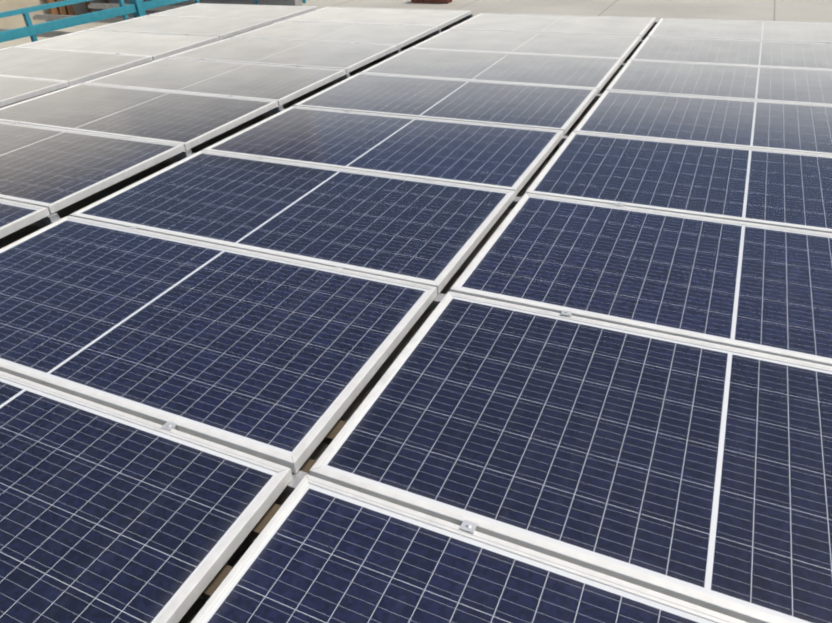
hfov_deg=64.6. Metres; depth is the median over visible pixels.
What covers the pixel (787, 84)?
pv module
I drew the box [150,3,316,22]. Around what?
pv module
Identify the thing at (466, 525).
clamps
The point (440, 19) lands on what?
pv module
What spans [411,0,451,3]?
brick stack
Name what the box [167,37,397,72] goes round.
pv module
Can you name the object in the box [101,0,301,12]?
back wall
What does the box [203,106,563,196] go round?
pv module
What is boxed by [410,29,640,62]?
pv module
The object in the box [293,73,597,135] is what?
pv module
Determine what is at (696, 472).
pv module
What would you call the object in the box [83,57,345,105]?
pv module
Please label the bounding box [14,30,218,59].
pv module
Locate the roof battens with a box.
[199,420,346,600]
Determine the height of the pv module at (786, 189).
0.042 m
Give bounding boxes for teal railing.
[0,0,305,42]
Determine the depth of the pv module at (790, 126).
4.17 m
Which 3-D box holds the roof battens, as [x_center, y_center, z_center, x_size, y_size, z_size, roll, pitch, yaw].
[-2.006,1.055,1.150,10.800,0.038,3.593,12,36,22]
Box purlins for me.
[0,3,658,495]
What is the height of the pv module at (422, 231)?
0.041 m
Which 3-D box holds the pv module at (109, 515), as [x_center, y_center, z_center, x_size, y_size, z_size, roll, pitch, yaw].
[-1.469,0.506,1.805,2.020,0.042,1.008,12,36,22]
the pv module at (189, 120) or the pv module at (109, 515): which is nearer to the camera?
the pv module at (109, 515)
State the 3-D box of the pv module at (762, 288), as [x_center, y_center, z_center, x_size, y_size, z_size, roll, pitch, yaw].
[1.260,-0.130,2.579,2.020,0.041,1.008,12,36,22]
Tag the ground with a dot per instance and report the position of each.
(782, 10)
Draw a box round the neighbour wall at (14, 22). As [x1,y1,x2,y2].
[0,0,103,28]
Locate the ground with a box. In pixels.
[0,0,831,622]
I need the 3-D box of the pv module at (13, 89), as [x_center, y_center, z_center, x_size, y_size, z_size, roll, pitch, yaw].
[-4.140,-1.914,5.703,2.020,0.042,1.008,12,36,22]
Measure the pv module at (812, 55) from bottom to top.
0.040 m
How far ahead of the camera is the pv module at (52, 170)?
3.95 m
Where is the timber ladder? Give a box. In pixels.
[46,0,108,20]
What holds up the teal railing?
on the ground
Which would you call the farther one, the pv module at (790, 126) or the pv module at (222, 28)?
the pv module at (222, 28)
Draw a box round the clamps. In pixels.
[12,15,830,532]
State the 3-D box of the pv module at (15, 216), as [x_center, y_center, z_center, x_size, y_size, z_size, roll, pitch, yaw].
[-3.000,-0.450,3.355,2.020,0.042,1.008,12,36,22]
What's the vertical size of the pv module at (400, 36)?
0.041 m
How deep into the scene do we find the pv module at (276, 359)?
2.40 m
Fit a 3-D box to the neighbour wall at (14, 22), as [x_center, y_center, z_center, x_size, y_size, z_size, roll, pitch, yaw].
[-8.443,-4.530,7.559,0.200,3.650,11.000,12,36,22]
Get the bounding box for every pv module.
[0,47,152,85]
[0,75,68,106]
[0,83,277,149]
[0,121,184,213]
[0,199,49,237]
[0,216,436,472]
[0,371,292,622]
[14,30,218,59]
[70,150,514,293]
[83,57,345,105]
[87,15,272,39]
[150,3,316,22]
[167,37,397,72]
[191,474,747,622]
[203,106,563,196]
[232,20,437,48]
[286,7,470,29]
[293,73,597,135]
[309,291,831,622]
[360,48,622,93]
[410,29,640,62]
[449,13,655,38]
[450,193,831,365]
[525,131,831,233]
[574,90,831,154]
[606,59,831,104]
[630,36,831,69]
[648,18,831,42]

